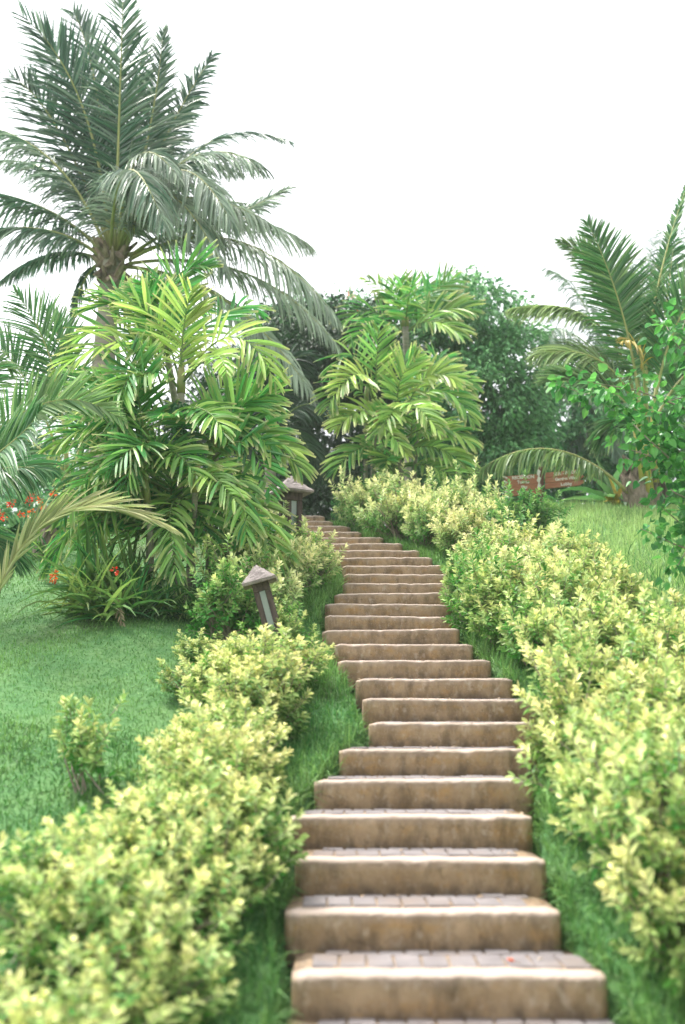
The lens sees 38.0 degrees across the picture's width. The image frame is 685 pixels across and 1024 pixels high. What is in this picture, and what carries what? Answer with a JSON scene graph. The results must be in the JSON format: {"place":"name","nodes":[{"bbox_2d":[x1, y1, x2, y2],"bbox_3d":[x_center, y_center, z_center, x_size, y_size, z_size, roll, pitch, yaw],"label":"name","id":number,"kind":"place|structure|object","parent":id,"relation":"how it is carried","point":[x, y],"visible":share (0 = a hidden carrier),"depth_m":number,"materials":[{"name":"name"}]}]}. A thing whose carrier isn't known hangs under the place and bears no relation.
{"place":"outdoors","nodes":[
{"label":"outdoors","id":0,"kind":"place"},
{"bbox_2d":[0,612,335,951],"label":"lawn grass","id":1,"kind":"structure","parent":0,"point":[97,677],"depth_m":6.91,"materials":[{"name":"green plant"}]},
{"bbox_2d":[0,509,684,1023],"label":"ground","id":2,"kind":"structure","parent":0,"point":[12,633],"depth_m":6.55,"materials":[{"name":"plant"}]},
{"bbox_2d":[0,491,38,539],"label":"flowering bush","id":3,"kind":"object","parent":2,"relation":"on","point":[12,526],"visible":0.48,"depth_m":11.70,"materials":[{"name":"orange plant"}]},
{"bbox_2d":[0,472,81,527],"bbox_3d":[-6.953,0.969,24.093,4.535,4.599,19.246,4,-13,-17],"label":"background tree","id":4,"kind":"object","parent":2,"relation":"on","point":[26,507],"visible":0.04,"depth_m":16.16,"materials":[{"name":"green plant"}]},
{"bbox_2d":[0,920,87,1023],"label":"shrub","id":5,"kind":"object","parent":2,"relation":"on","point":[4,984],"visible":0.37,"depth_m":3.43,"materials":[{"name":"green plant"}]},
{"bbox_2d":[0,282,101,556],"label":"young coconut palm","id":6,"kind":"object","parent":2,"relation":"on","point":[32,355],"visible":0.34,"depth_m":11.70,"materials":[{"name":"green plant"}]},
{"bbox_2d":[0,416,127,520],"bbox_3d":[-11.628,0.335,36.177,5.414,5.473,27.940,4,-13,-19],"label":"background tree","id":7,"kind":"object","parent":2,"relation":"on","point":[71,452],"visible":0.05,"depth_m":24.53,"materials":[{"name":"green plant"}]},
{"bbox_2d":[15,546,134,619],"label":"strappy plant","id":8,"kind":"object","parent":2,"relation":"on","point":[73,601],"visible":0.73,"depth_m":8.44,"materials":[{"name":"green plant"}]},
{"bbox_2d":[0,809,151,981],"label":"shrub","id":9,"kind":"object","parent":2,"relation":"on","point":[17,890],"visible":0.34,"depth_m":3.73,"materials":[{"name":"green plant"}]},
{"bbox_2d":[49,689,128,794],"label":"shrub","id":10,"kind":"object","parent":2,"relation":"on","point":[84,754],"visible":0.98,"depth_m":5.42,"materials":[{"name":"green plant"}]},
{"bbox_2d":[0,305,185,591],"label":"young coconut palm","id":11,"kind":"object","parent":2,"relation":"on","point":[22,470],"visible":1,"depth_m":8.30,"materials":[{"name":"green plant"}]},
{"bbox_2d":[17,511,170,608],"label":"strappy plant","id":12,"kind":"object","parent":2,"relation":"on","point":[88,563],"visible":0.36,"depth_m":8.81,"materials":[{"name":"green plant"}]},
{"bbox_2d":[0,932,188,1023],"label":"shrub","id":13,"kind":"object","parent":2,"relation":"on","point":[67,1007],"visible":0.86,"depth_m":3.03,"materials":[{"name":"green plant"}]},
{"bbox_2d":[42,549,162,629],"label":"strappy plant","id":14,"kind":"object","parent":2,"relation":"on","point":[91,612],"visible":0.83,"depth_m":8.30,"materials":[{"name":"green plant"}]},
{"bbox_2d":[2,802,254,1004],"bbox_3d":[-0.783,1.463,3.718,0.975,0.704,0.890,8,-14,-32],"label":"shrub","id":15,"kind":"object","parent":2,"relation":"on","point":[100,904],"visible":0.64,"depth_m":3.57,"materials":[{"name":"green plant"}]},
{"bbox_2d":[77,557,186,621],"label":"strappy plant","id":16,"kind":"object","parent":2,"relation":"on","point":[137,603],"visible":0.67,"depth_m":8.47,"materials":[{"name":"green plant"}]},
{"bbox_2d":[59,527,210,601],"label":"strappy plant","id":17,"kind":"object","parent":2,"relation":"on","point":[131,558],"visible":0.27,"depth_m":8.97,"materials":[{"name":"green plant"}]},
{"bbox_2d":[51,789,221,913],"bbox_3d":[-0.835,1.453,4.188,0.794,0.533,0.724,5,-13,-20],"label":"shrub","id":18,"kind":"object","parent":2,"relation":"on","point":[144,847],"visible":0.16,"depth_m":4.06,"materials":[{"name":"green plant"}]},
{"bbox_2d":[0,713,286,1002],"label":"coarse grass","id":19,"kind":"structure","parent":2,"relation":"on","point":[129,779],"depth_m":5.50,"materials":[{"name":"green plant"}]},
{"bbox_2d":[68,880,240,1023],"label":"shrub","id":20,"kind":"object","parent":2,"relation":"on","point":[164,974],"visible":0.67,"depth_m":3.27,"materials":[{"name":"green plant"}]},
{"bbox_2d":[113,568,200,623],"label":"strappy plant","id":21,"kind":"object","parent":2,"relation":"on","point":[166,600],"visible":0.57,"depth_m":8.55,"materials":[{"name":"green plant"}]},
{"bbox_2d":[0,532,320,621],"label":"lawn grass","id":22,"kind":"structure","parent":2,"relation":"on","point":[117,546],"depth_m":9.79,"materials":[{"name":"green plant"}]},
{"bbox_2d":[0,0,342,473],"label":"coconut palm","id":23,"kind":"object","parent":2,"relation":"on","point":[122,187],"visible":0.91,"depth_m":16.41,"materials":[{"name":"green plant"}]},
{"bbox_2d":[91,748,258,840],"bbox_3d":[-0.755,1.357,4.501,0.587,0.565,0.759,12,-17,-43],"label":"shrub","id":24,"kind":"object","parent":2,"relation":"on","point":[173,791],"visible":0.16,"depth_m":4.50,"materials":[{"name":"green plant"}]},
{"bbox_2d":[32,233,318,604],"bbox_3d":[-1.646,-1.048,9.953,2.852,4.346,2.475,0,-12,0],"label":"palm clump","id":25,"kind":"object","parent":2,"relation":"on","point":[191,498],"visible":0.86,"depth_m":9.48,"materials":[{"name":"plant"}]},
{"bbox_2d":[143,574,210,622],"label":"strappy plant","id":26,"kind":"object","parent":2,"relation":"on","point":[192,597],"visible":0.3,"depth_m":8.56,"materials":[{"name":"green plant"}]},
{"bbox_2d":[155,647,228,702],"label":"shrub","id":27,"kind":"object","parent":2,"relation":"on","point":[178,676],"visible":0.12,"depth_m":6.77,"materials":[{"name":"green plant"}]},
{"bbox_2d":[87,738,309,884],"bbox_3d":[-0.630,1.354,4.451,0.938,0.671,0.841,2,-12,-9],"label":"shrub","id":28,"kind":"object","parent":2,"relation":"on","point":[275,837],"visible":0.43,"depth_m":4.27,"materials":[{"name":"green plant"}]},
{"bbox_2d":[138,739,268,817],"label":"shrub","id":29,"kind":"object","parent":2,"relation":"on","point":[235,776],"visible":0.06,"depth_m":4.79,"materials":[{"name":"green plant"}]},
{"bbox_2d":[122,801,288,927],"bbox_3d":[-0.583,1.450,4.103,0.704,0.515,0.578,-9,-15,35],"label":"shrub","id":30,"kind":"object","parent":2,"relation":"on","point":[256,863],"visible":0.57,"depth_m":4.00,"materials":[{"name":"green plant"}]},
{"bbox_2d":[171,628,239,664],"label":"shrub","id":31,"kind":"object","parent":2,"relation":"on","point":[196,643],"visible":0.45,"depth_m":7.40,"materials":[{"name":"green plant"}]},
{"bbox_2d":[131,712,293,793],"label":"shrub","id":32,"kind":"object","parent":2,"relation":"on","point":[165,744],"visible":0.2,"depth_m":5.15,"materials":[{"name":"green plant"}]},
{"bbox_2d":[143,710,284,781],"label":"shrub","id":33,"kind":"object","parent":2,"relation":"on","point":[228,725],"visible":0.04,"depth_m":5.29,"materials":[{"name":"green plant"}]},
{"bbox_2d":[145,696,289,796],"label":"shrub","id":34,"kind":"object","parent":2,"relation":"on","point":[218,740],"visible":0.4,"depth_m":4.85,"materials":[{"name":"green plant"}]},
{"bbox_2d":[150,340,284,480],"bbox_3d":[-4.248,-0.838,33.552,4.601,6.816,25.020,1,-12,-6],"label":"background tree","id":35,"kind":"object","parent":2,"relation":"on","point":[193,389],"visible":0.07,"depth_m":22.74,"materials":[{"name":"green plant"}]},
{"bbox_2d":[183,533,281,641],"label":"shrub","id":36,"kind":"object","parent":2,"relation":"on","point":[222,601],"visible":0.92,"depth_m":8.06,"materials":[{"name":"green plant"}]},
{"bbox_2d":[178,691,292,752],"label":"shrub","id":37,"kind":"object","parent":2,"relation":"on","point":[220,708],"visible":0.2,"depth_m":5.54,"materials":[{"name":"green plant"}]},
{"bbox_2d":[190,533,281,619],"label":"shrub","id":38,"kind":"object","parent":2,"relation":"on","point":[213,567],"visible":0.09,"depth_m":8.66,"materials":[{"name":"green plant"}]},
{"bbox_2d":[178,641,295,713],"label":"shrub","id":39,"kind":"object","parent":2,"relation":"on","point":[200,673],"visible":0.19,"depth_m":6.41,"materials":[{"name":"green plant"}]},
{"bbox_2d":[175,649,313,739],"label":"shrub","id":40,"kind":"object","parent":2,"relation":"on","point":[214,684],"visible":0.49,"depth_m":5.95,"materials":[{"name":"green plant"}]},
{"bbox_2d":[195,541,303,635],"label":"shrub","id":41,"kind":"object","parent":2,"relation":"on","point":[290,591],"visible":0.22,"depth_m":8.42,"materials":[{"name":"green plant"}]},
{"bbox_2d":[194,629,307,702],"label":"shrub","id":42,"kind":"object","parent":2,"relation":"on","point":[234,650],"visible":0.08,"depth_m":6.53,"materials":[{"name":"green plant"}]},
{"bbox_2d":[199,623,325,722],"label":"shrub","id":43,"kind":"object","parent":2,"relation":"on","point":[271,666],"visible":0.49,"depth_m":6.08,"materials":[{"name":"green plant"}]},
{"bbox_2d":[242,565,285,646],"bbox_3d":[-0.539,0.849,7.530,0.263,0.942,0.263,-16,-10,-3],"label":"garden lantern","id":44,"kind":"object","parent":2,"relation":"on","point":[258,580],"visible":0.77,"depth_m":7.50,"materials":[{"name":"grey wood"}]},
{"bbox_2d":[225,620,336,686],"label":"shrub","id":45,"kind":"object","parent":2,"relation":"on","point":[299,644],"visible":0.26,"depth_m":6.77,"materials":[{"name":"green plant"}]},
{"bbox_2d":[202,343,363,513],"bbox_3d":[-1.080,-1.202,17.213,2.899,4.139,1.365,0,-12,0],"label":"shaded palm","id":46,"kind":"object","parent":2,"relation":"on","point":[313,444],"visible":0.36,"depth_m":17.11,"materials":[{"name":"green plant"}]},
{"bbox_2d":[254,514,323,598],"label":"shrub","id":47,"kind":"object","parent":2,"relation":"on","point":[310,560],"visible":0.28,"depth_m":9.07,"materials":[{"name":"green plant"}]},
{"bbox_2d":[253,594,325,649],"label":"shrub","id":48,"kind":"object","parent":2,"relation":"on","point":[286,621],"visible":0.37,"depth_m":7.63,"materials":[{"name":"green plant"}]},
{"bbox_2d":[269,475,313,537],"bbox_3d":[-0.581,0.165,11.113,0.396,1.184,0.396,6,-14,-27],"label":"garden lantern","id":49,"kind":"object","parent":2,"relation":"on","point":[296,494],"visible":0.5,"depth_m":11.08,"materials":[{"name":"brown stone"}]},
{"bbox_2d":[233,283,375,349],"bbox_3d":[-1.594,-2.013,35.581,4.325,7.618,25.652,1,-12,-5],"label":"tree","id":50,"kind":"object","parent":2,"relation":"on","point":[350,295],"visible":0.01,"depth_m":24.21,"materials":[{"name":"green plant"}]},
{"bbox_2d":[274,526,349,588],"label":"shrub","id":51,"kind":"object","parent":2,"relation":"on","point":[326,573],"visible":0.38,"depth_m":9.74,"materials":[{"name":"green plant"}]},
{"bbox_2d":[251,426,389,515],"bbox_3d":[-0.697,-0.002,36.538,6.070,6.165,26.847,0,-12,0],"label":"background tree","id":52,"kind":"object","parent":2,"relation":"on","point":[328,450],"visible":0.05,"depth_m":24.54,"materials":[{"name":"green plant"}]},
{"bbox_2d":[207,288,439,509],"bbox_3d":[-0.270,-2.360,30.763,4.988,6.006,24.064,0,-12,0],"label":"dark tree","id":53,"kind":"object","parent":2,"relation":"on","point":[292,338],"visible":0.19,"depth_m":20.17,"materials":[{"name":"green plant"}]},
{"bbox_2d":[254,452,398,521],"bbox_3d":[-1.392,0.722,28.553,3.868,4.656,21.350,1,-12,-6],"label":"background tree","id":54,"kind":"object","parent":2,"relation":"on","point":[323,495],"visible":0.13,"depth_m":18.83,"materials":[{"name":"green plant"}]},
{"bbox_2d":[328,465,395,529],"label":"shrub","id":55,"kind":"object","parent":2,"relation":"on","point":[357,494],"visible":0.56,"depth_m":13.13,"materials":[{"name":"green plant"}]},
{"bbox_2d":[353,469,423,539],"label":"shrub","id":56,"kind":"object","parent":2,"relation":"on","point":[388,514],"visible":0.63,"depth_m":12.41,"materials":[{"name":"green plant"}]},
{"bbox_2d":[310,320,485,494],"bbox_3d":[0.847,-1.208,14.448,2.648,3.098,2.326,0,-12,0],"label":"palm clump","id":57,"kind":"object","parent":2,"relation":"on","point":[388,432],"visible":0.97,"depth_m":14.21,"materials":[{"name":"plant"}]},
{"bbox_2d":[329,261,485,487],"bbox_3d":[1.143,-2.014,16.620,2.538,5.292,1.856,8,-14,-32],"label":"slender palm","id":58,"kind":"object","parent":2,"relation":"on","point":[406,290],"visible":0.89,"depth_m":16.92,"materials":[{"name":"plant"}]},
{"bbox_2d":[380,461,437,501],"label":"shrub","id":59,"kind":"object","parent":2,"relation":"on","point":[408,485],"visible":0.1,"depth_m":12.95,"materials":[{"name":"green plant"}]},
{"bbox_2d":[400,472,466,546],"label":"shrub","id":60,"kind":"object","parent":2,"relation":"on","point":[416,517],"visible":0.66,"depth_m":11.83,"materials":[{"name":"green plant"}]},
{"bbox_2d":[284,515,614,1023],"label":"garden staircase","id":61,"kind":"structure","parent":2,"relation":"on","point":[430,955],"depth_m":4.79,"materials":[{"name":"brown stone"}]},
{"bbox_2d":[407,456,491,524],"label":"shrub","id":62,"kind":"object","parent":2,"relation":"on","point":[460,490],"visible":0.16,"depth_m":12.46,"materials":[{"name":"green plant"}]},
{"bbox_2d":[426,496,497,557],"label":"shrub","id":63,"kind":"object","parent":2,"relation":"on","point":[446,535],"visible":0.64,"depth_m":11.11,"materials":[{"name":"green plant"}]},
{"bbox_2d":[438,526,508,607],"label":"shrub","id":64,"kind":"object","parent":2,"relation":"on","point":[454,571],"visible":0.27,"depth_m":8.86,"materials":[{"name":"green plant"}]},
{"bbox_2d":[382,264,574,503],"bbox_3d":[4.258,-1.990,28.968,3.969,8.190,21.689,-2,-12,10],"label":"broadleaf tree","id":65,"kind":"object","parent":2,"relation":"on","point":[493,346],"visible":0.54,"depth_m":19.22,"materials":[{"name":"green plant"}]},
{"bbox_2d":[439,521,518,574],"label":"shrub","id":66,"kind":"object","parent":2,"relation":"on","point":[486,541],"visible":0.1,"depth_m":9.53,"materials":[{"name":"green plant"}]},
{"bbox_2d":[438,551,535,634],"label":"shrub","id":67,"kind":"object","parent":2,"relation":"on","point":[467,601],"visible":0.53,"depth_m":8.09,"materials":[{"name":"green plant"}]},
{"bbox_2d":[460,479,514,535],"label":"shrub","id":68,"kind":"object","parent":2,"relation":"on","point":[494,506],"visible":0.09,"depth_m":11.70,"materials":[{"name":"beige plant"}]},
{"bbox_2d":[465,571,520,647],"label":"shrub","id":69,"kind":"object","parent":2,"relation":"on","point":[486,613],"visible":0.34,"depth_m":7.72,"materials":[{"name":"green plant"}]},
{"bbox_2d":[449,506,543,563],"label":"shrub","id":70,"kind":"object","parent":2,"relation":"on","point":[501,528],"visible":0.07,"depth_m":10.10,"materials":[{"name":"green plant"}]},
{"bbox_2d":[484,478,533,533],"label":"shrub","id":71,"kind":"object","parent":2,"relation":"on","point":[519,515],"visible":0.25,"depth_m":11.10,"materials":[{"name":"green plant"}]},
{"bbox_2d":[467,520,564,621],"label":"shrub","id":72,"kind":"object","parent":2,"relation":"on","point":[506,554],"visible":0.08,"depth_m":8.44,"materials":[{"name":"beige plant"}]},
{"bbox_2d":[482,509,574,545],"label":"shrub","id":73,"kind":"object","parent":2,"relation":"on","point":[533,531],"visible":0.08,"depth_m":10.39,"materials":[{"name":"green plant"}]},
{"bbox_2d":[488,529,574,575],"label":"shrub","id":74,"kind":"object","parent":2,"relation":"on","point":[524,547],"visible":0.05,"depth_m":9.12,"materials":[{"name":"beige plant"}]},
{"bbox_2d":[485,517,578,563],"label":"shrub","id":75,"kind":"object","parent":2,"relation":"on","point":[543,544],"visible":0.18,"depth_m":9.74,"materials":[{"name":"beige plant"}]},
{"bbox_2d":[489,569,574,647],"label":"shrub","id":76,"kind":"object","parent":2,"relation":"on","point":[516,600],"visible":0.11,"depth_m":7.60,"materials":[{"name":"green plant"}]},
{"bbox_2d":[500,470,575,535],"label":"shrub","id":77,"kind":"object","parent":2,"relation":"on","point":[545,512],"visible":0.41,"depth_m":11.24,"materials":[{"name":"green plant"}]},
{"bbox_2d":[503,466,583,501],"bbox_3d":[3.020,-0.213,14.965,1.249,0.991,0.156,0,-12,0],"label":"signpost","id":78,"kind":"object","parent":2,"relation":"on","point":[533,484],"visible":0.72,"depth_m":14.99,"materials":[{"name":"red paint"}]},
{"bbox_2d":[496,562,591,669],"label":"shrub","id":79,"kind":"object","parent":2,"relation":"on","point":[515,653],"visible":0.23,"depth_m":7.30,"materials":[{"name":"green plant"}]},
{"bbox_2d":[499,544,595,590],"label":"shrub","id":80,"kind":"object","parent":2,"relation":"on","point":[548,557],"visible":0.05,"depth_m":8.24,"materials":[{"name":"green plant"}]},
{"bbox_2d":[487,540,633,648],"bbox_3d":[1.708,0.708,7.707,1.128,0.983,1.029,11,-16,-41],"label":"shrub","id":81,"kind":"object","parent":2,"relation":"on","point":[566,577],"visible":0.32,"depth_m":7.50,"materials":[{"name":"green plant"}]},
{"bbox_2d":[462,184,684,509],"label":"young coconut palm","id":82,"kind":"object","parent":2,"relation":"on","point":[618,286],"visible":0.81,"depth_m":14.34,"materials":[{"name":"green plant"}]},
{"bbox_2d":[509,581,639,664],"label":"shrub","id":83,"kind":"object","parent":2,"relation":"on","point":[536,628],"visible":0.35,"depth_m":6.69,"materials":[{"name":"green plant"}]},
{"bbox_2d":[541,528,613,569],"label":"shrub","id":84,"kind":"object","parent":2,"relation":"on","point":[575,542],"visible":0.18,"depth_m":9.74,"materials":[{"name":"green plant"}]},
{"bbox_2d":[481,362,675,504],"bbox_3d":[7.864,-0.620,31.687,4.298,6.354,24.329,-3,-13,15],"label":"background tree","id":85,"kind":"object","parent":2,"relation":"on","point":[610,468],"visible":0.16,"depth_m":20.95,"materials":[{"name":"green plant"}]},
{"bbox_2d":[521,558,639,617],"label":"shrub","id":86,"kind":"object","parent":2,"relation":"on","point":[605,585],"visible":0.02,"depth_m":7.64,"materials":[{"name":"green plant"}]},
{"bbox_2d":[524,606,639,713],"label":"shrub","id":87,"kind":"object","parent":2,"relation":"on","point":[581,650],"visible":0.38,"depth_m":5.96,"materials":[{"name":"green plant"}]},
{"bbox_2d":[557,457,626,506],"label":"banana plant","id":88,"kind":"object","parent":2,"relation":"on","point":[607,488],"visible":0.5,"depth_m":14.59,"materials":[{"name":"green plant"}]},
{"bbox_2d":[548,341,637,490],"bbox_3d":[5.439,-1.470,21.282,2.238,5.433,2.043,0,-12,0],"label":"feathery palm","id":89,"kind":"object","parent":2,"relation":"on","point":[616,454],"visible":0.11,"depth_m":20.96,"materials":[{"name":"green plant"}]},
{"bbox_2d":[504,659,684,840],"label":"shrub","id":90,"kind":"object","parent":2,"relation":"on","point":[654,716],"visible":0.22,"depth_m":4.82,"materials":[{"name":"green plant"}]},
{"bbox_2d":[507,498,684,616],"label":"meadow grass","id":91,"kind":"structure","parent":2,"relation":"on","point":[621,511],"depth_m":12.04,"materials":[{"name":"green plant"}]},
{"bbox_2d":[511,621,684,768],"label":"shrub","id":92,"kind":"object","parent":2,"relation":"on","point":[571,693],"visible":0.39,"depth_m":5.40,"materials":[{"name":"green plant"}]},
{"bbox_2d":[544,544,656,615],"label":"shrub","id":93,"kind":"object","parent":2,"relation":"on","point":[601,570],"visible":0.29,"depth_m":7.95,"materials":[{"name":"green plant"}]},
{"bbox_2d":[523,226,684,452],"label":"feathery palm","id":94,"kind":"object","parent":2,"relation":"on","point":[562,332],"visible":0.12,"depth_m":25.62,"materials":[{"name":"green plant"}]},
{"bbox_2d":[546,581,679,652],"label":"shrub","id":95,"kind":"object","parent":2,"relation":"on","point":[625,606],"visible":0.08,"depth_m":6.88,"materials":[{"name":"green plant"}]},
{"bbox_2d":[546,296,684,590],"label":"heart leaved tree","id":96,"kind":"object","parent":2,"relation":"on","point":[666,451],"visible":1,"depth_m":7.87,"materials":[{"name":"green plant"}]},
{"bbox_2d":[547,712,684,938],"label":"shrub","id":97,"kind":"object","parent":2,"relation":"on","point":[609,804],"visible":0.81,"depth_m":3.94,"materials":[{"name":"green plant"}]},
{"bbox_2d":[550,677,684,863],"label":"shrub","id":98,"kind":"object","parent":2,"relation":"on","point":[597,705],"visible":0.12,"depth_m":4.53,"materials":[{"name":"green plant"}]},
{"bbox_2d":[564,586,684,697],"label":"shrub","id":99,"kind":"object","parent":2,"relation":"on","point":[614,640],"visible":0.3,"depth_m":6.20,"materials":[{"name":"green plant"}]},
{"bbox_2d":[594,777,684,999],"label":"shrub","id":100,"kind":"object","parent":2,"relation":"on","point":[655,902],"visible":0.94,"depth_m":3.60,"materials":[{"name":"green plant"}]},
{"bbox_2d":[619,364,684,480],"bbox_3d":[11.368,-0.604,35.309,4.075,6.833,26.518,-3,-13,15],"label":"background tree","id":101,"kind":"object","parent":2,"relation":"on","point":[681,417],"visible":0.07,"depth_m":23.68,"materials":[{"name":"green plant"}]},
{"bbox_2d":[629,633,684,709],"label":"shrub","id":102,"kind":"object","parent":2,"relation":"on","point":[671,658],"visible":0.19,"depth_m":5.52,"materials":[{"name":"green plant"}]},
{"bbox_2d":[647,588,684,643],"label":"shrub","id":103,"kind":"object","parent":2,"relation":"on","point":[672,594],"visible":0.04,"depth_m":6.93,"materials":[{"name":"green plant"}]},
{"bbox_2d":[0,0,684,528],"label":"sky","id":104,"kind":"structure","parent":0,"point":[460,133],"materials":[{"name":"white"}]},
{"bbox_2d":[295,519,453,615],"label":"verge grass","id":105,"kind":"structure","parent":0,"point":[434,553],"depth_m":11.09,"materials":[{"name":"green plant"}]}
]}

